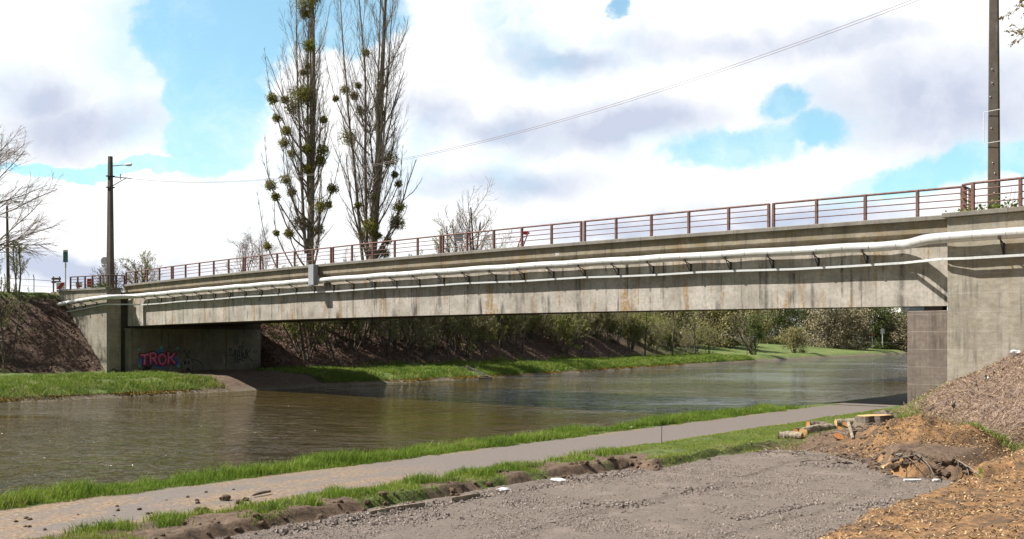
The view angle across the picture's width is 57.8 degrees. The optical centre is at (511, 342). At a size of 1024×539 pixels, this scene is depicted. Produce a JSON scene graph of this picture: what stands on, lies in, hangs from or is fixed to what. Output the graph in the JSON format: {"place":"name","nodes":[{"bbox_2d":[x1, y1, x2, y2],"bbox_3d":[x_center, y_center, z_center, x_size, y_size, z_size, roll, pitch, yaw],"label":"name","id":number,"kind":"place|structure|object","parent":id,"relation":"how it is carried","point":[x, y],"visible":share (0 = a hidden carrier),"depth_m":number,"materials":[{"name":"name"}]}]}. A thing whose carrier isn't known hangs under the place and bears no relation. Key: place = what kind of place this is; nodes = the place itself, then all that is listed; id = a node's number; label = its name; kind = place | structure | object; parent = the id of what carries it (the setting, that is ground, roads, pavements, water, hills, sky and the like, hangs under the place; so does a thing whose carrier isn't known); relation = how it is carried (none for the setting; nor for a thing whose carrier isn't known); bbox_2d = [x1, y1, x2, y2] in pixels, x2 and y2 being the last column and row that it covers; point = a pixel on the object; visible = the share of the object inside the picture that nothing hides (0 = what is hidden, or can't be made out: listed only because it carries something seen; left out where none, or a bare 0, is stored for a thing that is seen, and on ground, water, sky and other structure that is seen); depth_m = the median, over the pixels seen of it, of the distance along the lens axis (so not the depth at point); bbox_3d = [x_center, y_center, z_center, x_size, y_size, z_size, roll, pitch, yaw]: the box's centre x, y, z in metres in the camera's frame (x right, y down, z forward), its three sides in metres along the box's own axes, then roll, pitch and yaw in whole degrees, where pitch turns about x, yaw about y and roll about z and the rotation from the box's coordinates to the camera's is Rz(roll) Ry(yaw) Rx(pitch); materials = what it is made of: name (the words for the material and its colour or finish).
{"place":"outdoors","nodes":[
{"label":"outdoors","id":0,"kind":"place"},
{"bbox_2d":[0,402,810,510],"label":"bank grass","id":1,"kind":"structure","parent":0,"point":[59,494],"depth_m":18.36,"materials":[{"name":"green plant"}]},
{"bbox_2d":[0,404,888,538],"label":"path","id":2,"kind":"structure","parent":0,"point":[51,518],"depth_m":16.59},
{"bbox_2d":[0,353,907,496],"bbox_3d":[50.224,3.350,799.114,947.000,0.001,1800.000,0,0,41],"label":"canal water","id":3,"kind":"structure","parent":0,"point":[112,440],"depth_m":44.23,"materials":[{"name":"green liquid"}]},
{"bbox_2d":[0,291,907,407],"bbox_3d":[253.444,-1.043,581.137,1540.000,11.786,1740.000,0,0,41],"label":"terrain","id":4,"kind":"structure","parent":0,"point":[244,380],"depth_m":72.83,"materials":[{"name":"green plant"}]},
{"bbox_2d":[6,200,19,291],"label":"street lamp","id":5,"kind":"object","parent":4,"relation":"on","point":[7,258],"visible":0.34,"depth_m":94.89,"materials":[{"name":"metal"}]},
{"bbox_2d":[0,257,28,367],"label":"sapling","id":6,"kind":"object","parent":4,"relation":"on","point":[3,357],"visible":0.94,"depth_m":67.51,"materials":[{"name":"brown plant"}]},
{"bbox_2d":[4,233,30,291],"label":"sapling","id":7,"kind":"object","parent":4,"relation":"on","point":[16,259],"visible":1,"depth_m":76.45,"materials":[{"name":"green plant"}]},
{"bbox_2d":[0,265,37,362],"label":"sapling","id":8,"kind":"object","parent":4,"relation":"on","point":[19,312],"visible":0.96,"depth_m":68.65,"materials":[{"name":"brown plant"}]},
{"bbox_2d":[0,124,68,280],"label":"bare tree","id":9,"kind":"object","parent":4,"relation":"on","point":[22,237],"visible":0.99,"depth_m":84.70,"materials":[{"name":"brown plant"}]},
{"bbox_2d":[83,254,129,291],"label":"bare bush","id":10,"kind":"object","parent":4,"relation":"on","point":[103,273],"visible":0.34,"depth_m":107.37,"materials":[{"name":"brown plant"}]},
{"bbox_2d":[115,250,162,283],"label":"budding bush","id":11,"kind":"object","parent":4,"relation":"on","point":[145,266],"visible":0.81,"depth_m":102.30,"materials":[{"name":"green plant"}]},
{"bbox_2d":[51,287,252,372],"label":"bridge abutment","id":12,"kind":"object","parent":4,"relation":"on","point":[102,328],"visible":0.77,"depth_m":71.07,"materials":[{"name":"concrete"}]},
{"bbox_2d":[70,274,124,288],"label":"abutment railing","id":13,"kind":"object","parent":12,"relation":"on","point":[92,281],"visible":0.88,"depth_m":71.77,"materials":[{"name":"metal"}]},
{"bbox_2d":[106,156,131,287],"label":"lamp pole","id":14,"kind":"object","parent":12,"relation":"on","point":[110,243],"visible":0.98,"depth_m":71.75,"materials":[{"name":"concrete"}]},
{"bbox_2d":[131,0,910,181],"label":"overhead wire","id":15,"kind":"object","parent":14,"relation":"attached to","point":[588,111],"visible":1,"depth_m":41.03,"materials":[{"name":"black metal"}]},
{"bbox_2d":[138,0,917,182],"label":"overhead wire","id":16,"kind":"object","parent":14,"relation":"attached to","point":[564,120],"visible":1,"depth_m":42.07,"materials":[{"name":"black metal"}]},
{"bbox_2d":[125,326,260,371],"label":"bridge pier","id":17,"kind":"structure","parent":4,"relation":"on","point":[165,348],"depth_m":74.65,"materials":[{"name":"concrete"}]},
{"bbox_2d":[215,228,266,272],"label":"bare bush","id":18,"kind":"object","parent":4,"relation":"on","point":[245,251],"visible":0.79,"depth_m":108.61,"materials":[{"name":"brown plant"}]},
{"bbox_2d":[238,226,286,269],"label":"bare bush","id":19,"kind":"object","parent":4,"relation":"on","point":[263,242],"visible":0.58,"depth_m":110.84,"materials":[{"name":"brown plant"}]},
{"bbox_2d":[265,322,312,360],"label":"thicket shrub","id":20,"kind":"object","parent":4,"relation":"on","point":[291,329],"visible":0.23,"depth_m":82.18,"materials":[{"name":"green plant"}]},
{"bbox_2d":[257,0,341,266],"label":"poplar tree","id":21,"kind":"object","parent":4,"relation":"on","point":[306,95],"visible":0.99,"depth_m":89.78,"materials":[{"name":"brown plant"}]},
{"bbox_2d":[282,266,325,358],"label":"thicket shrub","id":22,"kind":"object","parent":4,"relation":"on","point":[320,324],"visible":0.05,"depth_m":82.73,"materials":[{"name":"brown plant"}]},
{"bbox_2d":[298,321,332,350],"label":"thicket shrub","id":23,"kind":"object","parent":4,"relation":"on","point":[314,326],"visible":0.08,"depth_m":84.33,"materials":[{"name":"green plant"}]},
{"bbox_2d":[0,294,632,371],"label":"leaf litter","id":24,"kind":"object","parent":4,"relation":"on","point":[370,352],"visible":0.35,"depth_m":90.27,"materials":[{"name":"brown plant"}]},
{"bbox_2d":[296,264,341,360],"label":"thicket shrub","id":25,"kind":"object","parent":4,"relation":"on","point":[323,331],"visible":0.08,"depth_m":84.69,"materials":[{"name":"brown plant"}]},
{"bbox_2d":[0,363,684,401],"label":"edge moss","id":26,"kind":"object","parent":4,"relation":"on","point":[153,392],"visible":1,"depth_m":74.62,"materials":[{"name":"green plant"}]},
{"bbox_2d":[324,319,368,348],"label":"thicket shrub","id":27,"kind":"object","parent":4,"relation":"on","point":[353,327],"visible":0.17,"depth_m":87.79,"materials":[{"name":"green plant"}]},
{"bbox_2d":[337,319,389,349],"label":"thicket shrub","id":28,"kind":"object","parent":4,"relation":"on","point":[355,341],"visible":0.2,"depth_m":88.65,"materials":[{"name":"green plant"}]},
{"bbox_2d":[321,0,421,332],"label":"poplar tree","id":29,"kind":"object","parent":4,"relation":"on","point":[371,228],"visible":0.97,"depth_m":94.60,"materials":[{"name":"brown plant"}]},
{"bbox_2d":[0,352,754,398],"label":"bank grass","id":30,"kind":"structure","parent":4,"relation":"on","point":[509,366],"depth_m":77.85,"materials":[{"name":"green plant"}]},
{"bbox_2d":[361,318,408,358],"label":"thicket shrub","id":31,"kind":"object","parent":4,"relation":"on","point":[395,331],"visible":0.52,"depth_m":90.83,"materials":[{"name":"green plant"}]},
{"bbox_2d":[378,318,426,349],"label":"thicket shrub","id":32,"kind":"object","parent":4,"relation":"on","point":[395,345],"visible":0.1,"depth_m":93.29,"materials":[{"name":"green plant"}]},
{"bbox_2d":[396,317,438,356],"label":"thicket shrub","id":33,"kind":"object","parent":4,"relation":"on","point":[416,332],"visible":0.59,"depth_m":92.92,"materials":[{"name":"green plant"}]},
{"bbox_2d":[410,318,443,360],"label":"thicket shrub","id":34,"kind":"object","parent":4,"relation":"on","point":[431,333],"visible":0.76,"depth_m":95.85,"materials":[{"name":"green plant"}]},
{"bbox_2d":[402,317,461,351],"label":"thicket shrub","id":35,"kind":"object","parent":4,"relation":"on","point":[442,319],"visible":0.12,"depth_m":98.26,"materials":[{"name":"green plant"}]},
{"bbox_2d":[429,317,470,356],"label":"thicket shrub","id":36,"kind":"object","parent":4,"relation":"on","point":[450,330],"visible":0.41,"depth_m":99.26,"materials":[{"name":"green plant"}]},
{"bbox_2d":[431,176,496,326],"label":"bare tree","id":37,"kind":"object","parent":4,"relation":"on","point":[469,227],"visible":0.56,"depth_m":106.38,"materials":[{"name":"brown plant"}]},
{"bbox_2d":[445,316,482,357],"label":"thicket shrub","id":38,"kind":"object","parent":4,"relation":"on","point":[466,336],"visible":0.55,"depth_m":101.99,"materials":[{"name":"green plant"}]},
{"bbox_2d":[444,316,495,352],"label":"thicket shrub","id":39,"kind":"object","parent":4,"relation":"on","point":[453,347],"visible":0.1,"depth_m":101.41,"materials":[{"name":"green plant"}]},
{"bbox_2d":[456,316,489,354],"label":"thicket shrub","id":40,"kind":"object","parent":4,"relation":"on","point":[480,339],"visible":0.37,"depth_m":104.10,"materials":[{"name":"green plant"}]},
{"bbox_2d":[455,315,508,357],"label":"thicket shrub","id":41,"kind":"object","parent":4,"relation":"on","point":[492,332],"visible":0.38,"depth_m":105.54,"materials":[{"name":"green plant"}]},
{"bbox_2d":[461,230,519,348],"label":"budding tree","id":42,"kind":"object","parent":4,"relation":"on","point":[500,343],"visible":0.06,"depth_m":111.11,"materials":[{"name":"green plant"}]},
{"bbox_2d":[494,315,523,347],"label":"thicket shrub","id":43,"kind":"object","parent":4,"relation":"on","point":[512,326],"visible":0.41,"depth_m":114.52,"materials":[{"name":"green plant"}]},
{"bbox_2d":[502,314,536,352],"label":"thicket shrub","id":44,"kind":"object","parent":4,"relation":"on","point":[524,324],"visible":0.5,"depth_m":112.12,"materials":[{"name":"green plant"}]},
{"bbox_2d":[519,314,561,342],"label":"thicket shrub","id":45,"kind":"object","parent":4,"relation":"on","point":[548,321],"visible":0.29,"depth_m":122.30,"materials":[{"name":"green plant"}]},
{"bbox_2d":[544,314,589,353],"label":"thicket shrub","id":46,"kind":"object","parent":4,"relation":"on","point":[564,326],"visible":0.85,"depth_m":123.64,"materials":[{"name":"green plant"}]},
{"bbox_2d":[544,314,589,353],"bbox_3d":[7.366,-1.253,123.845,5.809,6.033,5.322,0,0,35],"label":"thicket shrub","id":47,"kind":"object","parent":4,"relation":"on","point":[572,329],"visible":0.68,"depth_m":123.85,"materials":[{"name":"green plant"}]},
{"bbox_2d":[564,313,600,350],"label":"thicket shrub","id":48,"kind":"object","parent":4,"relation":"on","point":[589,316],"visible":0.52,"depth_m":131.40,"materials":[{"name":"green plant"}]},
{"bbox_2d":[591,313,611,340],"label":"thicket shrub","id":49,"kind":"object","parent":4,"relation":"on","point":[603,316],"visible":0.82,"depth_m":139.66,"materials":[{"name":"green plant"}]},
{"bbox_2d":[590,313,613,338],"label":"thicket shrub","id":50,"kind":"object","parent":4,"relation":"on","point":[599,321],"visible":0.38,"depth_m":141.02,"materials":[{"name":"green plant"}]},
{"bbox_2d":[601,315,631,342],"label":"thicket shrub","id":51,"kind":"object","parent":4,"relation":"on","point":[612,329],"visible":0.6,"depth_m":144.00,"materials":[{"name":"green plant"}]},
{"bbox_2d":[614,312,635,344],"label":"thicket shrub","id":52,"kind":"object","parent":4,"relation":"on","point":[626,320],"visible":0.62,"depth_m":143.73,"materials":[{"name":"green plant"}]},
{"bbox_2d":[617,318,645,351],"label":"thicket shrub","id":53,"kind":"object","parent":4,"relation":"on","point":[632,337],"visible":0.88,"depth_m":145.03,"materials":[{"name":"green plant"}]},
{"bbox_2d":[619,312,648,350],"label":"thicket shrub","id":54,"kind":"object","parent":4,"relation":"on","point":[639,320],"visible":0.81,"depth_m":145.23,"materials":[{"name":"green plant"}]},
{"bbox_2d":[639,312,652,355],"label":"tree","id":55,"kind":"object","parent":4,"relation":"on","point":[646,321],"visible":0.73,"depth_m":146.00,"materials":[{"name":"green plant"}]},
{"bbox_2d":[643,317,666,354],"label":"thicket shrub","id":56,"kind":"object","parent":4,"relation":"on","point":[659,330],"visible":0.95,"depth_m":150.13,"materials":[{"name":"green plant"}]},
{"bbox_2d":[644,313,670,348],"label":"thicket shrub","id":57,"kind":"object","parent":4,"relation":"on","point":[662,322],"visible":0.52,"depth_m":156.17,"materials":[{"name":"green plant"}]},
{"bbox_2d":[662,311,684,355],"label":"tree","id":58,"kind":"object","parent":4,"relation":"on","point":[676,316],"visible":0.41,"depth_m":149.88,"materials":[{"name":"green plant"}]},
{"bbox_2d":[648,311,699,346],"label":"broad tree","id":59,"kind":"object","parent":4,"relation":"on","point":[683,315],"visible":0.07,"depth_m":187.67,"materials":[{"name":"green plant"}]},
{"bbox_2d":[674,330,697,352],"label":"thicket shrub","id":60,"kind":"object","parent":4,"relation":"on","point":[691,338],"visible":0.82,"depth_m":161.06,"materials":[{"name":"green plant"}]},
{"bbox_2d":[688,311,701,354],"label":"tree","id":61,"kind":"object","parent":4,"relation":"on","point":[694,322],"visible":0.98,"depth_m":157.66,"materials":[{"name":"green plant"}]},
{"bbox_2d":[698,319,726,352],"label":"thicket shrub","id":62,"kind":"object","parent":4,"relation":"on","point":[708,341],"visible":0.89,"depth_m":169.40,"materials":[{"name":"green plant"}]},
{"bbox_2d":[682,310,755,347],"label":"broad tree","id":63,"kind":"object","parent":4,"relation":"on","point":[724,316],"visible":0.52,"depth_m":197.43,"materials":[{"name":"green plant"}]},
{"bbox_2d":[727,310,768,354],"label":"ivy tree","id":64,"kind":"object","parent":4,"relation":"on","point":[751,341],"visible":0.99,"depth_m":177.82,"materials":[{"name":"green plant"}]},
{"bbox_2d":[721,310,784,343],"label":"broad tree","id":65,"kind":"object","parent":4,"relation":"on","point":[772,338],"visible":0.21,"depth_m":247.20,"materials":[{"name":"green plant"}]},
{"bbox_2d":[757,309,810,344],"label":"broad tree","id":66,"kind":"object","parent":4,"relation":"on","point":[784,319],"visible":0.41,"depth_m":287.21,"materials":[{"name":"green plant"}]},
{"bbox_2d":[775,326,810,352],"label":"round bush","id":67,"kind":"object","parent":4,"relation":"on","point":[795,337],"visible":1,"depth_m":204.35,"materials":[{"name":"green plant"}]},
{"bbox_2d":[781,309,829,342],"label":"broad tree","id":68,"kind":"object","parent":4,"relation":"on","point":[794,319],"visible":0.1,"depth_m":297.78,"materials":[{"name":"green plant"}]},
{"bbox_2d":[797,308,867,347],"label":"broad tree","id":69,"kind":"object","parent":4,"relation":"on","point":[827,322],"visible":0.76,"depth_m":260.07,"materials":[{"name":"green plant"}]},
{"bbox_2d":[832,308,881,349],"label":"broad tree","id":70,"kind":"object","parent":4,"relation":"on","point":[862,317],"visible":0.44,"depth_m":267.09,"materials":[{"name":"green plant"}]},
{"bbox_2d":[850,308,898,348],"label":"broad tree","id":71,"kind":"object","parent":4,"relation":"on","point":[877,330],"visible":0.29,"depth_m":297.35,"materials":[{"name":"green plant"}]},
{"bbox_2d":[870,307,908,349],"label":"broad tree","id":72,"kind":"object","parent":4,"relation":"on","point":[889,317],"visible":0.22,"depth_m":302.61,"materials":[{"name":"green plant"}]},
{"bbox_2d":[879,308,913,350],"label":"broad tree","id":73,"kind":"object","parent":4,"relation":"on","point":[897,337],"visible":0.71,"depth_m":297.20,"materials":[{"name":"green plant"}]},
{"bbox_2d":[908,310,947,402],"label":"bridge pier","id":74,"kind":"structure","parent":4,"relation":"on","point":[927,350],"depth_m":32.66,"materials":[{"name":"concrete"}]},
{"bbox_2d":[122,215,947,325],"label":"road bridge","id":75,"kind":"structure","parent":74,"relation":"on","point":[924,284],"depth_m":41.80,"materials":[{"name":"concrete"}]},
{"bbox_2d":[125,266,171,283],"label":"bridge railing","id":76,"kind":"object","parent":75,"relation":"on","point":[147,275],"visible":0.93,"depth_m":69.15,"materials":[{"name":"brown metal"}]},
{"bbox_2d":[172,257,243,278],"bbox_3d":[-20.992,-5.041,63.737,9.190,1.089,0.180,0,0,41],"label":"bridge railing","id":77,"kind":"object","parent":75,"relation":"on","point":[213,267],"visible":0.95,"depth_m":63.38,"materials":[{"name":"brown metal"}]},
{"bbox_2d":[244,247,331,270],"bbox_3d":[-14.066,-5.106,57.667,9.190,1.044,0.180,0,0,41],"label":"bridge railing","id":78,"kind":"object","parent":75,"relation":"on","point":[294,262],"visible":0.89,"depth_m":57.25,"materials":[{"name":"brown metal"}]},
{"bbox_2d":[332,235,441,262],"bbox_3d":[-7.139,-5.126,51.597,9.190,1.012,0.180,0,0,41],"label":"bridge railing","id":79,"kind":"object","parent":75,"relation":"on","point":[394,248],"visible":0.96,"depth_m":50.98,"materials":[{"name":"brown metal"}]},
{"bbox_2d":[442,221,582,252],"bbox_3d":[-0.212,-5.096,45.527,9.190,1.053,0.180,0,0,41],"label":"bridge railing","id":80,"kind":"object","parent":75,"relation":"on","point":[493,234],"visible":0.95,"depth_m":45.08,"materials":[{"name":"brown metal"}]},
{"bbox_2d":[56,227,1023,309],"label":"service pipe","id":81,"kind":"object","parent":75,"relation":"attached to","point":[312,279],"visible":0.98,"depth_m":40.62,"materials":[{"name":"metal"}]},
{"bbox_2d":[66,254,1023,311],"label":"pipe","id":82,"kind":"object","parent":81,"relation":"attached to","point":[897,263],"visible":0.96,"depth_m":40.05,"materials":[{"name":"silver metal"}]},
{"bbox_2d":[583,203,770,240],"bbox_3d":[6.715,-5.023,39.457,9.190,1.098,0.180,0,0,41],"label":"bridge railing","id":83,"kind":"object","parent":75,"relation":"on","point":[728,218],"visible":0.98,"depth_m":38.98,"materials":[{"name":"brown metal"}]},
{"bbox_2d":[772,186,962,226],"bbox_3d":[12.848,-4.922,34.082,7.080,1.107,0.180,0,0,41],"label":"bridge railing","id":84,"kind":"object","parent":75,"relation":"on","point":[865,206],"visible":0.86,"depth_m":33.93,"materials":[{"name":"brown metal"}]},
{"bbox_2d":[942,206,1023,381],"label":"bridge abutment","id":85,"kind":"object","parent":4,"relation":"on","point":[985,313],"visible":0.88,"depth_m":29.97,"materials":[{"name":"concrete"}]},
{"bbox_2d":[983,0,1000,208],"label":"utility pole","id":86,"kind":"object","parent":85,"relation":"on","point":[993,111],"visible":0.94,"depth_m":30.73,"materials":[{"name":"concrete"}]},
{"bbox_2d":[962,177,1023,210],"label":"abutment railing","id":87,"kind":"object","parent":85,"relation":"on","point":[972,195],"visible":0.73,"depth_m":30.16,"materials":[{"name":"brown metal"}]},
{"bbox_2d":[988,188,1023,208],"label":"weed clump","id":88,"kind":"object","parent":85,"relation":"on","point":[1005,203],"visible":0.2,"depth_m":30.19,"materials":[{"name":"green plant"}]},
{"bbox_2d":[0,350,1023,538],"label":"ground","id":89,"kind":"structure","parent":0,"point":[302,513],"depth_m":16.42,"materials":[{"name":"brown soil"}]},
{"bbox_2d":[17,407,1023,538],"bbox_3d":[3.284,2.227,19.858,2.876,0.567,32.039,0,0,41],"label":"verge grass","id":90,"kind":"structure","parent":89,"relation":"on","point":[568,459],"depth_m":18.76,"materials":[{"name":"green plant"}]},
{"bbox_2d":[217,449,952,538],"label":"gravel bed","id":91,"kind":"object","parent":89,"relation":"on","point":[678,524],"visible":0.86,"depth_m":14.03,"materials":[{"name":"grey gravel"}]},
{"bbox_2d":[390,502,424,509],"bbox_3d":[-1.563,2.487,13.861,0.643,0.125,0.024,0,0,-42],"label":"edging board","id":92,"kind":"object","parent":91,"relation":"on","point":[420,505],"visible":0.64,"depth_m":13.90,"materials":[{"name":"beige wood"}]},
{"bbox_2d":[451,493,479,501],"bbox_3d":[-0.736,2.487,14.713,0.024,0.125,0.615,0,0,44],"label":"edging board","id":93,"kind":"object","parent":91,"relation":"on","point":[464,497],"visible":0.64,"depth_m":14.70,"materials":[{"name":"beige wood"}]},
{"bbox_2d":[270,462,900,535],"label":"rubble stones","id":94,"kind":"object","parent":91,"relation":"on","point":[358,516],"visible":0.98,"depth_m":14.14,"materials":[{"name":"grey stone"}]},
{"bbox_2d":[778,431,803,438],"bbox_3d":[6.700,2.252,22.308,0.627,0.248,0.250,0,0,34],"label":"felled log","id":95,"kind":"object","parent":89,"relation":"on","point":[791,434],"visible":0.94,"depth_m":22.25,"materials":[{"name":"beige wood"}]},
{"bbox_2d":[798,424,836,434],"bbox_3d":[7.710,2.229,23.613,0.429,0.298,2.469,0,0,36],"label":"felled log","id":96,"kind":"object","parent":89,"relation":"on","point":[809,429],"visible":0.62,"depth_m":23.67,"materials":[{"name":"beige wood"}]},
{"bbox_2d":[852,414,893,426],"bbox_3d":[9.414,2.071,24.299,1.163,0.380,1.175,0,0,-17],"label":"tree stump","id":97,"kind":"object","parent":89,"relation":"on","point":[871,419],"visible":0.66,"depth_m":23.95,"materials":[{"name":"beige wood"}]},
{"bbox_2d":[742,359,1023,538],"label":"wood chips","id":98,"kind":"object","parent":89,"relation":"on","point":[948,509],"visible":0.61,"depth_m":13.57,"materials":[{"name":"brown wood"}]},
{"bbox_2d":[890,349,1023,454],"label":"twig litter","id":99,"kind":"object","parent":89,"relation":"on","point":[958,390],"visible":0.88,"depth_m":26.15,"materials":[{"name":"brown wood"}]},
{"bbox_2d":[999,0,1023,46],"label":"budding tree","id":100,"kind":"object","parent":89,"relation":"on","point":[1020,31],"visible":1,"depth_m":27.11,"materials":[{"name":"green plant"}]},
{"bbox_2d":[0,0,1023,340],"label":"sky","id":101,"kind":"structure","parent":0,"point":[895,100],"materials":[{"name":"white"}]},
{"bbox_2d":[837,395,907,406],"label":"path","id":102,"kind":"structure","parent":0,"point":[892,401],"depth_m":37.02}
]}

